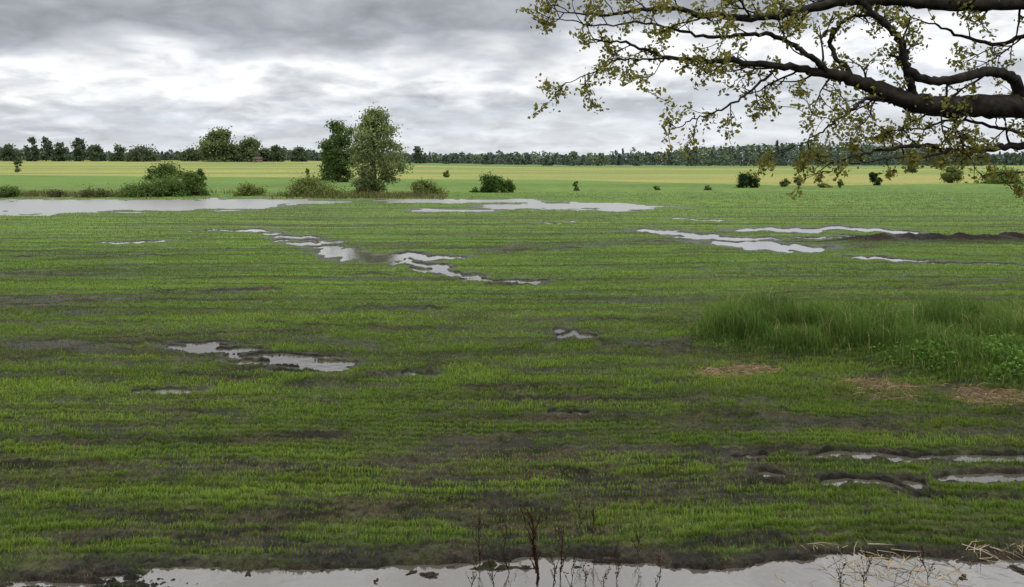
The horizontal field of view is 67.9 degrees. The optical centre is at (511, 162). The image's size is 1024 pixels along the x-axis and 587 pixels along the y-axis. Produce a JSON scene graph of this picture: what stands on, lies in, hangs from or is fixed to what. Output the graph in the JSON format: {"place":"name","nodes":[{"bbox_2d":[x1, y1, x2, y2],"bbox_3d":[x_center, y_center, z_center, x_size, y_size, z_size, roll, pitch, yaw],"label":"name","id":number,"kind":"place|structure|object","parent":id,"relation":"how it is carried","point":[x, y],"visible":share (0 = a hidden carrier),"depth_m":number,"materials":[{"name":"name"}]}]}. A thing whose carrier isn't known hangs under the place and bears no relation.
{"place":"outdoors","nodes":[
{"label":"outdoors","id":0,"kind":"place"},
{"bbox_2d":[0,198,723,221],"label":"pond water","id":1,"kind":"structure","parent":0,"point":[40,207],"depth_m":61.58,"materials":[{"name":"grey liquid"}]},
{"bbox_2d":[0,160,1023,586],"bbox_3d":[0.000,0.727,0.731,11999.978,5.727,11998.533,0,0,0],"label":"ground","id":2,"kind":"structure","parent":0,"point":[536,180],"depth_m":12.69,"materials":[{"name":"green plant"}]},
{"bbox_2d":[0,142,19,160],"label":"ash tree","id":3,"kind":"object","parent":2,"relation":"on","point":[7,153],"visible":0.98,"depth_m":598.21,"materials":[{"name":"green plant"}]},
{"bbox_2d":[0,184,22,197],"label":"bush","id":4,"kind":"object","parent":2,"relation":"on","point":[6,191],"visible":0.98,"depth_m":75.34,"materials":[{"name":"green plant"}]},
{"bbox_2d":[13,157,22,172],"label":"willow sapling","id":5,"kind":"object","parent":2,"relation":"on","point":[17,162],"visible":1,"depth_m":237.46,"materials":[{"name":"green plant"}]},
{"bbox_2d":[22,136,39,160],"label":"ash tree","id":6,"kind":"object","parent":2,"relation":"on","point":[34,148],"visible":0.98,"depth_m":599.00,"materials":[{"name":"green plant"}]},
{"bbox_2d":[39,136,53,160],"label":"ash tree","id":7,"kind":"object","parent":2,"relation":"on","point":[47,144],"visible":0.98,"depth_m":598.15,"materials":[{"name":"green plant"}]},
{"bbox_2d":[46,189,63,196],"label":"bush","id":8,"kind":"object","parent":2,"relation":"on","point":[51,193],"visible":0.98,"depth_m":75.33,"materials":[{"name":"green plant"}]},
{"bbox_2d":[44,139,69,160],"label":"ash tree","id":9,"kind":"object","parent":2,"relation":"on","point":[59,156],"visible":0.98,"depth_m":597.82,"materials":[{"name":"green plant"}]},
{"bbox_2d":[70,137,87,160],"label":"ash tree","id":10,"kind":"object","parent":2,"relation":"on","point":[79,146],"visible":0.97,"depth_m":598.67,"materials":[{"name":"green plant"}]},
{"bbox_2d":[72,183,116,197],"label":"bush","id":11,"kind":"object","parent":2,"relation":"on","point":[88,193],"visible":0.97,"depth_m":75.31,"materials":[{"name":"green plant"}]},
{"bbox_2d":[81,144,107,160],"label":"ash tree","id":12,"kind":"object","parent":2,"relation":"on","point":[92,151],"visible":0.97,"depth_m":597.42,"materials":[{"name":"green plant"}]},
{"bbox_2d":[108,143,126,160],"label":"ash tree","id":13,"kind":"object","parent":2,"relation":"on","point":[119,151],"visible":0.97,"depth_m":598.30,"materials":[{"name":"green plant"}]},
{"bbox_2d":[106,178,161,197],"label":"bush","id":14,"kind":"object","parent":2,"relation":"on","point":[130,191],"visible":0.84,"depth_m":76.20,"materials":[{"name":"green plant"}]},
{"bbox_2d":[120,144,161,161],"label":"oak tree","id":15,"kind":"object","parent":2,"relation":"on","point":[143,153],"visible":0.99,"depth_m":576.35,"materials":[{"name":"green plant"}]},
{"bbox_2d":[143,168,153,180],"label":"bush","id":16,"kind":"object","parent":2,"relation":"on","point":[150,177],"visible":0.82,"depth_m":144.11,"materials":[{"name":"green plant"}]},
{"bbox_2d":[144,158,186,178],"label":"bush","id":17,"kind":"object","parent":2,"relation":"on","point":[168,167],"visible":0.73,"depth_m":156.57,"materials":[{"name":"green plant"}]},
{"bbox_2d":[134,169,197,196],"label":"bush","id":18,"kind":"object","parent":2,"relation":"on","point":[167,186],"visible":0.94,"depth_m":76.77,"materials":[{"name":"green plant"}]},
{"bbox_2d":[170,169,211,195],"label":"bush","id":19,"kind":"object","parent":2,"relation":"on","point":[194,178],"visible":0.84,"depth_m":78.65,"materials":[{"name":"green plant"}]},
{"bbox_2d":[172,146,209,160],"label":"ash tree","id":20,"kind":"object","parent":2,"relation":"on","point":[191,154],"visible":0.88,"depth_m":596.23,"materials":[{"name":"green plant"}]},
{"bbox_2d":[193,168,207,194],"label":"bush","id":21,"kind":"object","parent":2,"relation":"on","point":[200,171],"visible":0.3,"depth_m":81.22,"materials":[{"name":"green plant"}]},
{"bbox_2d":[191,125,238,161],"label":"oak tree","id":22,"kind":"object","parent":2,"relation":"on","point":[213,143],"visible":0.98,"depth_m":556.79,"materials":[{"name":"green plant"}]},
{"bbox_2d":[14,188,447,198],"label":"reed bed","id":23,"kind":"object","parent":2,"relation":"on","point":[69,193],"visible":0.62,"depth_m":76.11,"materials":[{"name":"green plant"}]},
{"bbox_2d":[226,143,242,160],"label":"ash tree","id":24,"kind":"object","parent":2,"relation":"on","point":[234,153],"visible":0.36,"depth_m":565.59,"materials":[{"name":"green plant"}]},
{"bbox_2d":[227,135,262,161],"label":"oak tree","id":25,"kind":"object","parent":2,"relation":"on","point":[248,148],"visible":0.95,"depth_m":555.33,"materials":[{"name":"green plant"}]},
{"bbox_2d":[230,181,267,195],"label":"bush","id":26,"kind":"object","parent":2,"relation":"on","point":[248,189],"visible":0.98,"depth_m":78.65,"materials":[{"name":"green plant"}]},
{"bbox_2d":[253,157,261,161],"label":"farmhouse","id":27,"kind":"object","parent":2,"relation":"on","point":[257,159],"visible":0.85,"depth_m":538.25,"materials":[{"name":"paint"}]},
{"bbox_2d":[256,147,269,161],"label":"ash tree","id":28,"kind":"object","parent":2,"relation":"on","point":[261,153],"visible":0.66,"depth_m":577.27,"materials":[{"name":"green plant"}]},
{"bbox_2d":[264,144,288,161],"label":"ash tree","id":29,"kind":"object","parent":2,"relation":"on","point":[275,154],"visible":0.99,"depth_m":576.92,"materials":[{"name":"green plant"}]},
{"bbox_2d":[287,145,311,161],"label":"ash tree","id":30,"kind":"object","parent":2,"relation":"on","point":[300,154],"visible":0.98,"depth_m":596.86,"materials":[{"name":"green plant"}]},
{"bbox_2d":[276,168,347,196],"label":"bush","id":31,"kind":"object","parent":2,"relation":"on","point":[304,186],"visible":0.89,"depth_m":78.25,"materials":[{"name":"green plant"}]},
{"bbox_2d":[319,145,332,180],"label":"alder tree","id":32,"kind":"object","parent":2,"relation":"on","point":[322,154],"visible":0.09,"depth_m":143.63,"materials":[{"name":"green plant"}]},
{"bbox_2d":[316,118,358,181],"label":"alder tree","id":33,"kind":"object","parent":2,"relation":"on","point":[335,164],"visible":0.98,"depth_m":131.70,"materials":[{"name":"green plant"}]},
{"bbox_2d":[348,184,380,194],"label":"bush","id":34,"kind":"object","parent":2,"relation":"on","point":[357,191],"visible":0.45,"depth_m":82.35,"materials":[{"name":"green plant"}]},
{"bbox_2d":[342,102,414,191],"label":"birch tree","id":35,"kind":"object","parent":2,"relation":"on","point":[374,127],"visible":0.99,"depth_m":82.01,"materials":[{"name":"green plant"}]},
{"bbox_2d":[406,570,416,574],"bbox_3d":[-0.853,3.507,6.483,0.074,0.034,0.148,0,0,41],"label":"mud clod","id":36,"kind":"object","parent":2,"relation":"on","point":[412,572],"visible":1,"depth_m":6.47,"materials":[{"name":"brown soil"}]},
{"bbox_2d":[412,146,423,163],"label":"ash tree","id":37,"kind":"object","parent":2,"relation":"on","point":[417,155],"visible":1,"depth_m":618.96,"materials":[{"name":"green plant"}]},
{"bbox_2d":[407,177,448,194],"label":"bush","id":38,"kind":"object","parent":2,"relation":"on","point":[419,185],"visible":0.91,"depth_m":82.58,"materials":[{"name":"green plant"}]},
{"bbox_2d":[419,571,438,578],"bbox_3d":[-0.712,3.507,6.442,0.193,0.054,0.119,0,0,8],"label":"mud clod","id":39,"kind":"object","parent":2,"relation":"on","point":[432,574],"visible":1,"depth_m":6.43,"materials":[{"name":"brown soil"}]},
{"bbox_2d":[443,170,449,176],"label":"bush","id":40,"kind":"object","parent":2,"relation":"on","point":[447,174],"visible":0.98,"depth_m":174.79,"materials":[{"name":"green plant"}]},
{"bbox_2d":[465,550,483,586],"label":"dead dock plant","id":41,"kind":"object","parent":2,"relation":"on","point":[472,577],"visible":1,"depth_m":6.26,"materials":[{"name":"brown plant"}]},
{"bbox_2d":[475,511,483,564],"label":"dead dock plant","id":42,"kind":"object","parent":2,"relation":"on","point":[479,538],"visible":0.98,"depth_m":6.59,"materials":[{"name":"brown plant"}]},
{"bbox_2d":[469,171,505,192],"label":"bush","id":43,"kind":"object","parent":2,"relation":"on","point":[488,183],"visible":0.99,"depth_m":87.05,"materials":[{"name":"green plant"}]},
{"bbox_2d":[485,548,499,585],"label":"dead dock plant","id":44,"kind":"object","parent":2,"relation":"on","point":[490,564],"visible":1,"depth_m":6.23,"materials":[{"name":"brown plant"}]},
{"bbox_2d":[498,512,510,572],"bbox_3d":[-0.076,3.298,6.498,0.120,0.539,0.131,0,0,-44],"label":"dead dock plant","id":45,"kind":"object","parent":2,"relation":"on","point":[504,546],"visible":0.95,"depth_m":6.50,"materials":[{"name":"brown plant"}]},
{"bbox_2d":[496,178,519,192],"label":"bush","id":46,"kind":"object","parent":2,"relation":"on","point":[510,186],"visible":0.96,"depth_m":87.01,"materials":[{"name":"green plant"}]},
{"bbox_2d":[0,140,1023,165],"bbox_3d":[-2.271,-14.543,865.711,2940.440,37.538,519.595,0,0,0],"label":"distant forest","id":47,"kind":"object","parent":2,"relation":"on","point":[725,156],"visible":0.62,"depth_m":697.51,"materials":[{"name":"green plant"}]},
{"bbox_2d":[6,223,1023,586],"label":"puddle water","id":48,"kind":"structure","parent":2,"relation":"on","point":[806,573],"depth_m":6.52,"materials":[{"name":"grey liquid"}]},
{"bbox_2d":[507,471,527,529],"bbox_3d":[0.055,3.217,7.181,0.205,0.573,0.123,0,0,0],"label":"dead dock plant","id":49,"kind":"object","parent":2,"relation":"on","point":[520,500],"visible":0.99,"depth_m":7.18,"materials":[{"name":"brown plant"}]},
{"bbox_2d":[526,531,541,584],"bbox_3d":[0.183,3.314,6.304,0.111,0.514,0.125,0,0,-33],"label":"dead dock plant","id":50,"kind":"object","parent":2,"relation":"on","point":[533,550],"visible":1,"depth_m":6.30,"materials":[{"name":"brown plant"}]},
{"bbox_2d":[526,509,542,582],"bbox_3d":[0.186,3.236,6.321,0.143,0.678,0.135,0,0,0],"label":"dead dock plant","id":51,"kind":"object","parent":2,"relation":"on","point":[533,532],"visible":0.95,"depth_m":6.34,"materials":[{"name":"brown plant"}]},
{"bbox_2d":[547,545,561,586],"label":"dead dock plant","id":52,"kind":"object","parent":2,"relation":"on","point":[555,571],"visible":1,"depth_m":6.21,"materials":[{"name":"brown plant"}]},
{"bbox_2d":[553,524,566,578],"bbox_3d":[0.404,3.298,6.398,0.118,0.545,0.104,0,0,0],"label":"dead dock plant","id":53,"kind":"object","parent":2,"relation":"on","point":[561,563],"visible":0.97,"depth_m":6.39,"materials":[{"name":"brown plant"}]},
{"bbox_2d":[563,555,576,586],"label":"dead dock plant","id":54,"kind":"object","parent":2,"relation":"on","point":[571,572],"visible":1,"depth_m":6.19,"materials":[{"name":"brown plant"}]},
{"bbox_2d":[572,181,579,190],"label":"bush","id":55,"kind":"object","parent":2,"relation":"on","point":[576,188],"visible":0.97,"depth_m":92.28,"materials":[{"name":"green plant"}]},
{"bbox_2d":[570,490,586,534],"bbox_3d":[0.624,3.249,6.999,0.174,0.453,0.080,0,0,0],"label":"dead dock plant","id":56,"kind":"object","parent":2,"relation":"on","point":[580,523],"visible":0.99,"depth_m":7.01,"materials":[{"name":"brown plant"}]},
{"bbox_2d":[578,545,589,582],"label":"dead dock plant","id":57,"kind":"object","parent":2,"relation":"on","point":[585,572],"visible":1,"depth_m":6.30,"materials":[{"name":"brown plant"}]},
{"bbox_2d":[586,501,597,545],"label":"dead dock plant","id":58,"kind":"object","parent":2,"relation":"on","point":[593,522],"visible":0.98,"depth_m":6.94,"materials":[{"name":"brown plant"}]},
{"bbox_2d":[597,545,614,586],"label":"dead dock plant","id":59,"kind":"object","parent":2,"relation":"on","point":[606,569],"visible":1,"depth_m":6.21,"materials":[{"name":"brown plant"}]},
{"bbox_2d":[612,543,624,579],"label":"dead dock plant","id":60,"kind":"object","parent":2,"relation":"on","point":[618,568],"visible":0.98,"depth_m":6.35,"materials":[{"name":"brown plant"}]},
{"bbox_2d":[628,517,645,554],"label":"dead dock plant","id":61,"kind":"object","parent":2,"relation":"on","point":[636,537],"visible":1,"depth_m":6.69,"materials":[{"name":"brown plant"}]},
{"bbox_2d":[654,544,664,585],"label":"dead dock plant","id":62,"kind":"object","parent":2,"relation":"on","point":[660,569],"visible":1,"depth_m":6.30,"materials":[{"name":"brown plant"}]},
{"bbox_2d":[735,171,760,187],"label":"bush","id":63,"kind":"object","parent":2,"relation":"on","point":[745,180],"visible":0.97,"depth_m":103.31,"materials":[{"name":"green plant"}]},
{"bbox_2d":[515,0,1023,204],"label":"oak tree","id":64,"kind":"object","parent":2,"relation":"on","point":[954,108],"visible":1,"depth_m":7.80,"materials":[{"name":"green plant"}]},
{"bbox_2d":[779,178,790,186],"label":"bush","id":65,"kind":"object","parent":2,"relation":"on","point":[784,183],"visible":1,"depth_m":107.10,"materials":[{"name":"green plant"}]},
{"bbox_2d":[791,176,801,184],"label":"bush","id":66,"kind":"object","parent":2,"relation":"on","point":[796,181],"visible":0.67,"depth_m":114.36,"materials":[{"name":"green plant"}]},
{"bbox_2d":[817,183,832,187],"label":"bush","id":67,"kind":"object","parent":2,"relation":"on","point":[821,185],"visible":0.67,"depth_m":103.72,"materials":[{"name":"green plant"}]},
{"bbox_2d":[832,556,846,586],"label":"dead dock plant","id":68,"kind":"object","parent":2,"relation":"on","point":[840,585],"visible":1,"depth_m":6.17,"materials":[{"name":"brown plant"}]},
{"bbox_2d":[837,181,843,187],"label":"bush","id":69,"kind":"object","parent":2,"relation":"on","point":[840,184],"visible":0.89,"depth_m":100.56,"materials":[{"name":"green plant"}]},
{"bbox_2d":[692,361,1023,410],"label":"dead grass litter","id":70,"kind":"object","parent":2,"relation":"on","point":[858,379],"visible":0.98,"depth_m":11.60,"materials":[{"name":"brown plant"}]},
{"bbox_2d":[853,546,873,583],"bbox_3d":[2.915,3.373,6.298,0.149,0.395,0.134,0,0,39],"label":"dead dock plant","id":71,"kind":"object","parent":2,"relation":"on","point":[869,560],"visible":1,"depth_m":6.30,"materials":[{"name":"brown plant"}]},
{"bbox_2d":[869,172,882,184],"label":"bush","id":72,"kind":"object","parent":2,"relation":"on","point":[873,178],"visible":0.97,"depth_m":114.47,"materials":[{"name":"green plant"}]},
{"bbox_2d":[775,530,1023,586],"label":"dry straw","id":73,"kind":"object","parent":2,"relation":"on","point":[974,549],"visible":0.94,"depth_m":6.56,"materials":[{"name":"beige plant"}]},
{"bbox_2d":[906,165,918,172],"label":"bush","id":74,"kind":"object","parent":2,"relation":"on","point":[914,169],"visible":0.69,"depth_m":254.95,"materials":[{"name":"green plant"}]},
{"bbox_2d":[916,540,935,578],"bbox_3d":[3.490,3.367,6.417,0.156,0.402,0.104,0,0,33],"label":"dead dock plant","id":75,"kind":"object","parent":2,"relation":"on","point":[922,556],"visible":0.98,"depth_m":6.42,"materials":[{"name":"brown plant"}]},
{"bbox_2d":[869,332,1023,384],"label":"nettle patch","id":76,"kind":"object","parent":2,"relation":"on","point":[1004,348],"visible":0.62,"depth_m":12.43,"materials":[{"name":"green plant"}]},
{"bbox_2d":[939,164,963,182],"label":"bush","id":77,"kind":"object","parent":2,"relation":"on","point":[956,177],"visible":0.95,"depth_m":127.39,"materials":[{"name":"green plant"}]},
{"bbox_2d":[959,574,967,580],"bbox_3d":[3.806,3.506,6.407,0.077,0.037,0.143,0,0,33],"label":"mud clod","id":78,"kind":"object","parent":2,"relation":"on","point":[962,578],"visible":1,"depth_m":6.40,"materials":[{"name":"brown soil"}]},
{"bbox_2d":[974,164,1023,183],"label":"bush","id":79,"kind":"object","parent":2,"relation":"on","point":[993,181],"visible":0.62,"depth_m":122.03,"materials":[{"name":"green plant"}]},
{"bbox_2d":[1008,564,1023,574],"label":"mud clod","id":80,"kind":"object","parent":2,"relation":"on","point":[1016,568],"visible":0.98,"depth_m":6.52,"materials":[{"name":"brown soil"}]},
{"bbox_2d":[0,0,1023,162],"label":"sky","id":81,"kind":"structure","parent":0,"point":[458,75],"materials":[{"name":"grey"}]},
{"bbox_2d":[684,283,1023,390],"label":"tall grass","id":82,"kind":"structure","parent":0,"point":[738,318],"depth_m":14.17,"materials":[{"name":"green plant"}]}
]}

